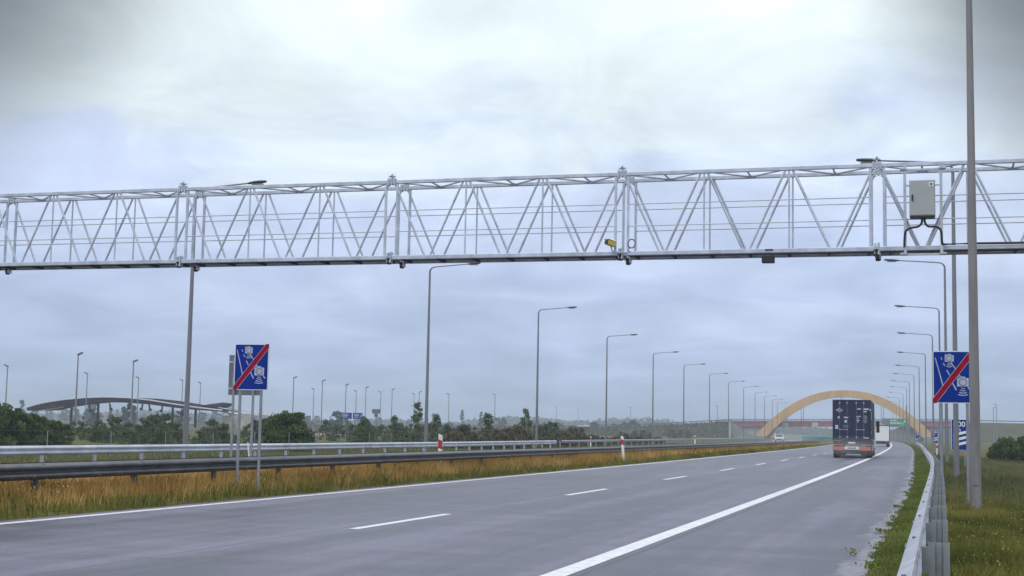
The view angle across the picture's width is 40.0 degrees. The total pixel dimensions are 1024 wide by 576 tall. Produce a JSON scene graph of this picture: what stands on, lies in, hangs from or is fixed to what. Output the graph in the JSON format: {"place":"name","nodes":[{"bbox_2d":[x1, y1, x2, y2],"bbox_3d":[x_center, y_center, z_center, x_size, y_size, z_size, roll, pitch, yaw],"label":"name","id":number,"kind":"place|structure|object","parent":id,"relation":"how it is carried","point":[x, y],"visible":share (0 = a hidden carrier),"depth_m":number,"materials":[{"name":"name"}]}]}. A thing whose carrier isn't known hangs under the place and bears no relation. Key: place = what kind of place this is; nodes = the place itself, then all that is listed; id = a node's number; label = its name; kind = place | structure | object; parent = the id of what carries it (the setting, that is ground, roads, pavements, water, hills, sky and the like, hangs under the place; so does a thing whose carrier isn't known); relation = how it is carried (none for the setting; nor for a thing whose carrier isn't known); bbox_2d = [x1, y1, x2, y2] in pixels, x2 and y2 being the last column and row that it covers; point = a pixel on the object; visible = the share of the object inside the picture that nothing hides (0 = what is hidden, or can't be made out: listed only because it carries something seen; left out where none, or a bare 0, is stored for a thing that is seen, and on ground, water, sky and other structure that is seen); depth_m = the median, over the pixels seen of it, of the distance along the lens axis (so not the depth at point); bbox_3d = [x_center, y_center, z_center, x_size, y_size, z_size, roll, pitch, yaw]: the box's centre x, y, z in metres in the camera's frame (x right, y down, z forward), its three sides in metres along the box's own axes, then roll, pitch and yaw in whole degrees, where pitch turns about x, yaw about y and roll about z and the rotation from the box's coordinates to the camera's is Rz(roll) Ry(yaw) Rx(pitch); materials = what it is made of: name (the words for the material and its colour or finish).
{"place":"outdoors","nodes":[
{"label":"outdoors","id":0,"kind":"place"},
{"bbox_2d":[0,441,683,462],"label":"meadow grass","id":1,"kind":"structure","parent":0,"point":[61,458],"depth_m":81.68,"materials":[{"name":"plant"}]},
{"bbox_2d":[61,422,733,437],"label":"embankment","id":2,"kind":"structure","parent":0,"point":[655,434],"depth_m":585.55,"materials":[{"name":"plant"}]},
{"bbox_2d":[218,420,727,437],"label":"bank scrub","id":3,"kind":"object","parent":2,"relation":"on","point":[658,430],"visible":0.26,"depth_m":584.99,"materials":[{"name":"green plant"}]},
{"bbox_2d":[443,420,732,426],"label":"guardrail","id":4,"kind":"object","parent":2,"relation":"on","point":[614,424],"visible":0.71,"depth_m":589.62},
{"bbox_2d":[0,441,914,575],"bbox_3d":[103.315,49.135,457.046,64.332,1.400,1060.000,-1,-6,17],"label":"road","id":5,"kind":"structure","parent":0,"point":[537,524],"depth_m":20.09,"materials":[{"name":"asphalt"}]},
{"bbox_2d":[0,445,828,523],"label":"median line","id":6,"kind":"object","parent":5,"relation":"on","point":[305,495],"visible":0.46,"depth_m":27.15,"materials":[{"name":"paint"}]},
{"bbox_2d":[349,457,801,528],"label":"lane dashes","id":7,"kind":"object","parent":5,"relation":"on","point":[449,514],"visible":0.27,"depth_m":22.29,"materials":[{"name":"paint"}]},
{"bbox_2d":[540,443,891,575],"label":"shoulder line","id":8,"kind":"object","parent":5,"relation":"on","point":[583,564],"visible":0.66,"depth_m":19.38,"materials":[{"name":"paint"}]},
{"bbox_2d":[832,400,879,457],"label":"container lorry","id":9,"kind":"object","parent":5,"relation":"on","point":[856,426],"visible":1,"depth_m":91.58,"materials":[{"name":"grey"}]},
{"bbox_2d":[835,400,851,439],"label":"container door","id":10,"kind":"structure","parent":9,"relation":"in","point":[842,432],"depth_m":91.68,"materials":[{"name":"metal"}]},
{"bbox_2d":[852,401,868,439],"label":"container door","id":11,"kind":"structure","parent":9,"relation":"in","point":[859,429],"depth_m":91.39,"materials":[{"name":"metal"}]},
{"bbox_2d":[876,425,889,446],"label":"box truck","id":12,"kind":"object","parent":5,"relation":"on","point":[883,436],"visible":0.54,"depth_m":197.32,"materials":[{"name":"white paint"}]},
{"bbox_2d":[0,420,1021,575],"bbox_3d":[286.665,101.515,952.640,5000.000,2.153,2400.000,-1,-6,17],"label":"ground","id":13,"kind":"structure","parent":0,"point":[192,433],"depth_m":109.93,"materials":[{"name":"green plant"}]},
{"bbox_2d":[0,415,17,445],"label":"dense bush","id":14,"kind":"object","parent":13,"relation":"on","point":[4,423],"visible":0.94,"depth_m":94.39,"materials":[{"name":"green plant"}]},
{"bbox_2d":[0,402,32,445],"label":"dense bush","id":15,"kind":"object","parent":13,"relation":"on","point":[15,425],"visible":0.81,"depth_m":97.97,"materials":[{"name":"green plant"}]},
{"bbox_2d":[1,411,48,445],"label":"dense bush","id":16,"kind":"object","parent":13,"relation":"on","point":[27,419],"visible":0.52,"depth_m":99.55,"materials":[{"name":"green plant"}]},
{"bbox_2d":[26,414,54,445],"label":"dense bush","id":17,"kind":"object","parent":13,"relation":"on","point":[37,418],"visible":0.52,"depth_m":101.33,"materials":[{"name":"green plant"}]},
{"bbox_2d":[37,419,67,444],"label":"dense bush","id":18,"kind":"object","parent":13,"relation":"on","point":[57,427],"visible":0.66,"depth_m":103.23,"materials":[{"name":"green plant"}]},
{"bbox_2d":[52,424,74,443],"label":"dense bush","id":19,"kind":"object","parent":13,"relation":"on","point":[67,432],"visible":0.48,"depth_m":108.84,"materials":[{"name":"green plant"}]},
{"bbox_2d":[74,352,82,431],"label":"lighting mast","id":20,"kind":"object","parent":13,"relation":"on","point":[80,353],"visible":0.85,"depth_m":229.44,"materials":[{"name":"metal"}]},
{"bbox_2d":[72,421,89,439],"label":"leafy shrub","id":21,"kind":"object","parent":13,"relation":"on","point":[83,430],"visible":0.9,"depth_m":135.48,"materials":[{"name":"green plant"}]},
{"bbox_2d":[81,408,99,425],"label":"distant tree","id":22,"kind":"object","parent":13,"relation":"on","point":[90,422],"visible":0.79,"depth_m":455.84,"materials":[{"name":"green plant"}]},
{"bbox_2d":[85,418,114,442],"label":"leafy shrub","id":23,"kind":"object","parent":13,"relation":"on","point":[97,436],"visible":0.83,"depth_m":122.61,"materials":[{"name":"green plant"}]},
{"bbox_2d":[100,428,114,442],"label":"leafy shrub","id":24,"kind":"object","parent":13,"relation":"on","point":[106,437],"visible":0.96,"depth_m":118.82,"materials":[{"name":"green plant"}]},
{"bbox_2d":[106,415,124,442],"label":"leafy shrub","id":25,"kind":"object","parent":13,"relation":"on","point":[113,428],"visible":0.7,"depth_m":124.51,"materials":[{"name":"green plant"}]},
{"bbox_2d":[117,421,139,444],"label":"leafy shrub","id":26,"kind":"object","parent":13,"relation":"on","point":[133,439],"visible":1,"depth_m":113.72,"materials":[{"name":"green plant"}]},
{"bbox_2d":[120,403,139,425],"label":"distant tree","id":27,"kind":"object","parent":13,"relation":"on","point":[125,416],"visible":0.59,"depth_m":474.30,"materials":[{"name":"green plant"}]},
{"bbox_2d":[124,424,149,443],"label":"leafy shrub","id":28,"kind":"object","parent":13,"relation":"on","point":[142,435],"visible":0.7,"depth_m":118.11,"materials":[{"name":"green plant"}]},
{"bbox_2d":[134,417,156,442],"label":"leafy shrub","id":29,"kind":"object","parent":13,"relation":"on","point":[146,421],"visible":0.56,"depth_m":125.78,"materials":[{"name":"green plant"}]},
{"bbox_2d":[22,396,273,428],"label":"toll canopy","id":30,"kind":"object","parent":13,"relation":"on","point":[62,404],"visible":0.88,"depth_m":357.26,"materials":[{"name":"grey painted metal"},{"name":"concrete"}]},
{"bbox_2d":[139,414,170,441],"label":"leafy shrub","id":31,"kind":"object","parent":13,"relation":"on","point":[151,417],"visible":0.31,"depth_m":132.21,"materials":[{"name":"green plant"}]},
{"bbox_2d":[146,413,173,443],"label":"leafy shrub","id":32,"kind":"object","parent":13,"relation":"on","point":[165,417],"visible":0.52,"depth_m":125.23,"materials":[{"name":"green plant"}]},
{"bbox_2d":[148,423,172,444],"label":"leafy shrub","id":33,"kind":"object","parent":13,"relation":"on","point":[159,435],"visible":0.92,"depth_m":115.51,"materials":[{"name":"green plant"}]},
{"bbox_2d":[168,421,191,443],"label":"leafy shrub","id":34,"kind":"object","parent":13,"relation":"on","point":[175,429],"visible":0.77,"depth_m":120.28,"materials":[{"name":"green plant"}]},
{"bbox_2d":[190,430,208,443],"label":"leafy shrub","id":35,"kind":"object","parent":13,"relation":"on","point":[197,440],"visible":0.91,"depth_m":108.86,"materials":[{"name":"green plant"}]},
{"bbox_2d":[195,418,221,443],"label":"leafy shrub","id":36,"kind":"object","parent":13,"relation":"on","point":[212,422],"visible":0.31,"depth_m":123.95,"materials":[{"name":"green plant"}]},
{"bbox_2d":[211,422,234,443],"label":"leafy shrub","id":37,"kind":"object","parent":13,"relation":"on","point":[221,433],"visible":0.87,"depth_m":110.38,"materials":[{"name":"green plant"}]},
{"bbox_2d":[183,180,266,457],"bbox_3d":[-11.757,1.488,57.410,3.380,11.815,0.320,-1,-6,17],"label":"street lamp","id":38,"kind":"object","parent":13,"relation":"on","point":[187,385],"visible":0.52,"depth_m":57.62,"materials":[{"name":"metal"}]},
{"bbox_2d":[19,430,464,459],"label":"wire fence","id":39,"kind":"object","parent":13,"relation":"on","point":[173,431],"visible":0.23,"depth_m":76.16,"materials":[{"name":"metal"}]},
{"bbox_2d":[228,355,259,471],"bbox_3d":[-7.164,3.529,37.426,0.900,3.495,0.105,0,-6,9],"label":"road sign","id":40,"kind":"object","parent":13,"relation":"on","point":[232,392],"visible":0.48,"depth_m":37.47,"materials":[{"name":"metal"}]},
{"bbox_2d":[240,423,250,442],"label":"leafy shrub","id":41,"kind":"object","parent":13,"relation":"on","point":[244,432],"visible":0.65,"depth_m":135.14,"materials":[{"name":"green plant"}]},
{"bbox_2d":[233,344,268,491],"bbox_3d":[-5.231,2.703,28.087,0.720,3.175,0.088,0,-6,11],"label":"road sign","id":42,"kind":"object","parent":13,"relation":"on","point":[251,368],"visible":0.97,"depth_m":28.14,"materials":[{"name":"metal"}]},
{"bbox_2d":[242,419,266,443],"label":"leafy shrub","id":43,"kind":"object","parent":13,"relation":"on","point":[255,424],"visible":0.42,"depth_m":113.75,"materials":[{"name":"green plant"}]},
{"bbox_2d":[0,440,556,461],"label":"guardrail","id":44,"kind":"object","parent":13,"relation":"on","point":[94,450],"visible":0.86,"depth_m":56.05,"materials":[{"name":"metal"}]},
{"bbox_2d":[261,415,299,443],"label":"dense bush","id":45,"kind":"object","parent":13,"relation":"on","point":[267,424],"visible":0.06,"depth_m":104.73,"materials":[{"name":"green plant"}]},
{"bbox_2d":[262,411,312,451],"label":"dense bush","id":46,"kind":"object","parent":13,"relation":"on","point":[279,432],"visible":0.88,"depth_m":99.88,"materials":[{"name":"green plant"}]},
{"bbox_2d":[290,412,316,442],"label":"dense bush","id":47,"kind":"object","parent":13,"relation":"on","point":[307,436],"visible":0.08,"depth_m":106.50,"materials":[{"name":"green plant"}]},
{"bbox_2d":[3,453,621,498],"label":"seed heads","id":48,"kind":"object","parent":13,"relation":"on","point":[242,479],"visible":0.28,"depth_m":28.17,"materials":[{"name":"plant"}]},
{"bbox_2d":[317,419,337,439],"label":"leafy shrub","id":49,"kind":"object","parent":13,"relation":"on","point":[323,428],"visible":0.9,"depth_m":183.35,"materials":[{"name":"green plant"}]},
{"bbox_2d":[0,445,659,513],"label":"dry grass","id":50,"kind":"structure","parent":13,"relation":"on","point":[427,468],"depth_m":28.75,"materials":[{"name":"plant"}]},
{"bbox_2d":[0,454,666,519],"bbox_3d":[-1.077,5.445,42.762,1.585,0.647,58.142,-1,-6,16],"label":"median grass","id":51,"kind":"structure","parent":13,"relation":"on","point":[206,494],"depth_m":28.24,"materials":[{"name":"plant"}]},
{"bbox_2d":[327,410,342,429],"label":"distant tree","id":52,"kind":"object","parent":13,"relation":"on","point":[336,414],"visible":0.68,"depth_m":452.31,"materials":[{"name":"green plant"}]},
{"bbox_2d":[327,424,350,440],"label":"leafy shrub","id":53,"kind":"object","parent":13,"relation":"on","point":[337,433],"visible":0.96,"depth_m":169.76,"materials":[{"name":"green plant"}]},
{"bbox_2d":[348,426,373,442],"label":"leafy shrub","id":54,"kind":"object","parent":13,"relation":"on","point":[364,436],"visible":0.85,"depth_m":128.39,"materials":[{"name":"green plant"}]},
{"bbox_2d":[354,416,379,442],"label":"leafy shrub","id":55,"kind":"object","parent":13,"relation":"on","point":[365,420],"visible":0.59,"depth_m":130.39,"materials":[{"name":"green plant"}]},
{"bbox_2d":[376,424,390,441],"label":"leafy shrub","id":56,"kind":"object","parent":13,"relation":"on","point":[379,432],"visible":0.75,"depth_m":168.71,"materials":[{"name":"green plant"}]},
{"bbox_2d":[386,415,399,441],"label":"young tree","id":57,"kind":"object","parent":13,"relation":"on","point":[394,428],"visible":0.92,"depth_m":127.75,"materials":[{"name":"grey plant"}]},
{"bbox_2d":[393,422,408,441],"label":"willow shrub","id":58,"kind":"object","parent":13,"relation":"on","point":[400,434],"visible":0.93,"depth_m":127.80,"materials":[{"name":"green plant"}]},
{"bbox_2d":[0,439,832,494],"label":"guardrail","id":59,"kind":"object","parent":13,"relation":"on","point":[54,470],"visible":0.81,"depth_m":29.59,"materials":[{"name":"metal"}]},
{"bbox_2d":[407,402,429,448],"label":"young tree","id":60,"kind":"object","parent":13,"relation":"on","point":[417,417],"visible":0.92,"depth_m":118.59,"materials":[{"name":"green plant"}]},
{"bbox_2d":[413,423,444,447],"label":"leafy shrub","id":61,"kind":"object","parent":13,"relation":"on","point":[429,431],"visible":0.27,"depth_m":128.22,"materials":[{"name":"green plant"}]},
{"bbox_2d":[428,413,445,448],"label":"young tree","id":62,"kind":"object","parent":13,"relation":"on","point":[436,417],"visible":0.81,"depth_m":124.40,"materials":[{"name":"green plant"}]},
{"bbox_2d":[424,263,480,451],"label":"street lamp","id":63,"kind":"object","parent":13,"relation":"on","point":[427,386],"visible":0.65,"depth_m":85.08,"materials":[{"name":"metal"}]},
{"bbox_2d":[26,409,892,434],"bbox_3d":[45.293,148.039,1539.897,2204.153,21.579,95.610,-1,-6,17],"label":"woodland","id":64,"kind":"object","parent":13,"relation":"on","point":[511,421],"visible":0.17,"depth_m":1522.62,"materials":[{"name":"plant"}]},
{"bbox_2d":[450,432,469,448],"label":"russet shrub","id":65,"kind":"object","parent":13,"relation":"on","point":[457,438],"visible":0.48,"depth_m":127.90,"materials":[{"name":"brown plant"}]},
{"bbox_2d":[444,424,476,441],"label":"russet shrub","id":66,"kind":"object","parent":13,"relation":"on","point":[464,427],"visible":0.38,"depth_m":135.07,"materials":[{"name":"brown plant"}]},
{"bbox_2d":[465,431,492,448],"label":"russet shrub","id":67,"kind":"object","parent":13,"relation":"on","point":[474,437],"visible":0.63,"depth_m":123.62,"materials":[{"name":"brown plant"}]},
{"bbox_2d":[477,412,493,448],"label":"young tree","id":68,"kind":"object","parent":13,"relation":"on","point":[487,423],"visible":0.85,"depth_m":123.11,"materials":[{"name":"green plant"}]},
{"bbox_2d":[494,427,526,448],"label":"russet shrub","id":69,"kind":"object","parent":13,"relation":"on","point":[511,434],"visible":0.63,"depth_m":121.46,"materials":[{"name":"green plant"}]},
{"bbox_2d":[0,156,1023,274],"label":"sign gantry","id":70,"kind":"object","parent":13,"relation":"on","point":[877,251],"visible":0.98,"depth_m":38.89,"materials":[{"name":"metal"}]},
{"bbox_2d":[762,249,774,263],"bbox_3d":[6.606,-0.824,36.281,0.320,0.360,0.234,-1,-6,17],"label":"detector box","id":71,"kind":"object","parent":70,"relation":"attached to","point":[767,258],"visible":1,"depth_m":36.18,"materials":[{"name":"metal"}]},
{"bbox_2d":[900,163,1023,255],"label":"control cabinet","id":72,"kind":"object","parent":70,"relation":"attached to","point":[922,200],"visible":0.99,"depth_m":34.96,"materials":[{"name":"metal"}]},
{"bbox_2d":[504,424,540,447],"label":"russet shrub","id":73,"kind":"object","parent":13,"relation":"on","point":[521,431],"visible":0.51,"depth_m":123.71,"materials":[{"name":"green plant"}]},
{"bbox_2d":[518,408,534,440],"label":"young tree","id":74,"kind":"object","parent":13,"relation":"on","point":[527,416],"visible":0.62,"depth_m":128.33,"materials":[{"name":"green plant"}]},
{"bbox_2d":[527,424,559,444],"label":"russet shrub","id":75,"kind":"object","parent":13,"relation":"on","point":[540,428],"visible":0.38,"depth_m":138.97,"materials":[{"name":"green plant"}]},
{"bbox_2d":[538,422,554,440],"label":"young tree","id":76,"kind":"object","parent":13,"relation":"on","point":[546,426],"visible":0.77,"depth_m":138.06,"materials":[{"name":"green plant"}]},
{"bbox_2d":[535,306,576,447],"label":"street lamp","id":77,"kind":"object","parent":13,"relation":"on","point":[536,421],"visible":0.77,"depth_m":114.60,"materials":[{"name":"metal"}]},
{"bbox_2d":[562,426,583,445],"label":"russet shrub","id":78,"kind":"object","parent":13,"relation":"on","point":[571,430],"visible":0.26,"depth_m":149.18,"materials":[{"name":"green plant"}]},
{"bbox_2d":[605,334,637,445],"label":"street lamp","id":79,"kind":"object","parent":13,"relation":"on","point":[606,385],"visible":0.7,"depth_m":146.26,"materials":[{"name":"metal"}]},
{"bbox_2d":[559,438,761,447],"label":"guardrail","id":80,"kind":"object","parent":13,"relation":"on","point":[611,441],"visible":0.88,"depth_m":157.49,"materials":[{"name":"metal"}]},
{"bbox_2d":[651,351,678,444],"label":"street lamp","id":81,"kind":"object","parent":13,"relation":"on","point":[653,392],"visible":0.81,"depth_m":177.33,"materials":[{"name":"metal"}]},
{"bbox_2d":[637,440,839,455],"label":"dry grass","id":82,"kind":"structure","parent":13,"relation":"on","point":[662,452],"depth_m":92.96,"materials":[{"name":"plant"}]},
{"bbox_2d":[658,442,832,459],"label":"median grass","id":83,"kind":"structure","parent":13,"relation":"on","point":[685,455],"depth_m":95.95,"materials":[{"name":"plant"}]},
{"bbox_2d":[717,390,950,441],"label":"arch bridge","id":84,"kind":"structure","parent":13,"relation":"on","point":[751,428],"depth_m":578.22,"materials":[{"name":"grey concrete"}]},
{"bbox_2d":[845,471,916,569],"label":"edge weeds","id":85,"kind":"object","parent":13,"relation":"on","point":[879,544],"visible":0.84,"depth_m":20.50,"materials":[{"name":"plant"}]},
{"bbox_2d":[881,417,908,441],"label":"direction sign","id":86,"kind":"object","parent":13,"relation":"on","point":[889,421],"visible":0.67,"depth_m":518.91,"materials":[{"name":"metal"}]},
{"bbox_2d":[856,158,959,477],"bbox_3d":[13.790,1.130,49.046,3.430,11.567,0.320,-1,-6,17],"label":"street lamp","id":87,"kind":"object","parent":13,"relation":"on","point":[955,405],"visible":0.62,"depth_m":48.58,"materials":[{"name":"metal"}]},
{"bbox_2d":[898,352,926,446],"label":"street lamp","id":88,"kind":"object","parent":13,"relation":"on","point":[925,401],"visible":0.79,"depth_m":167.29,"materials":[{"name":"metal"}]},
{"bbox_2d":[897,332,934,452],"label":"street lamp","id":89,"kind":"object","parent":13,"relation":"on","point":[933,445],"visible":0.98,"depth_m":135.09,"materials":[{"name":"metal"}]},
{"bbox_2d":[884,259,948,461],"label":"street lamp","id":90,"kind":"object","parent":13,"relation":"on","point":[946,404],"visible":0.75,"depth_m":78.27,"materials":[{"name":"metal"}]},
{"bbox_2d":[894,305,939,454],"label":"street lamp","id":91,"kind":"object","parent":13,"relation":"on","point":[939,350],"visible":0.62,"depth_m":106.91,"materials":[{"name":"metal"}]},
{"bbox_2d":[906,444,929,470],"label":"verge grass","id":92,"kind":"structure","parent":13,"relation":"on","point":[921,462],"depth_m":81.40,"materials":[{"name":"plant"}]},
{"bbox_2d":[897,442,949,575],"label":"guardrail","id":93,"kind":"object","parent":13,"relation":"on","point":[930,529],"visible":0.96,"depth_m":12.30,"materials":[{"name":"metal"}]},
{"bbox_2d":[932,351,969,504],"bbox_3d":[9.012,3.001,28.702,0.800,3.430,0.088,-1,-6,17],"label":"road sign","id":94,"kind":"object","parent":13,"relation":"on","point":[950,376],"visible":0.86,"depth_m":28.77,"materials":[{"name":"metal"}]},
{"bbox_2d":[951,419,965,465],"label":"countdown marker","id":95,"kind":"object","parent":13,"relation":"on","point":[962,434],"visible":0.44,"depth_m":68.24,"materials":[{"name":"blue paint"}]},
{"bbox_2d":[966,0,981,509],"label":"street lamp","id":96,"kind":"object","parent":13,"relation":"on","point":[975,452],"visible":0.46,"depth_m":26.87,"materials":[{"name":"metal"}]},
{"bbox_2d":[973,465,977,484],"bbox_3d":[8.733,3.523,26.498,0.090,0.380,0.030,-1,-6,17],"label":"access door","id":97,"kind":"structure","parent":96,"relation":"in","point":[975,467],"depth_m":26.48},
{"bbox_2d":[983,442,1009,460],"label":"dense bush","id":98,"kind":"object","parent":13,"relation":"on","point":[995,450],"visible":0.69,"depth_m":103.13,"materials":[{"name":"green plant"}]},
{"bbox_2d":[1001,439,1023,462],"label":"dense bush","id":99,"kind":"object","parent":13,"relation":"on","point":[1016,452],"visible":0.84,"depth_m":100.86,"materials":[{"name":"green plant"}]},
{"bbox_2d":[0,0,1023,433],"label":"sky","id":100,"kind":"structure","parent":0,"point":[95,95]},
{"bbox_2d":[861,470,951,575],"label":"verge grass","id":101,"kind":"structure","parent":0,"point":[893,555],"depth_m":19.75,"materials":[{"name":"plant"}]},
{"bbox_2d":[934,453,1023,507],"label":"field grass","id":102,"kind":"structure","parent":0,"point":[992,469],"depth_m":46.31,"materials":[{"name":"plant"}]},
{"bbox_2d":[945,490,1023,575],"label":"field grass","id":103,"kind":"structure","parent":0,"point":[961,547],"depth_m":18.18,"materials":[{"name":"plant"}]},
{"bbox_2d":[969,422,1023,442],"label":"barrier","id":104,"kind":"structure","parent":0,"point":[1013,430],"depth_m":554.56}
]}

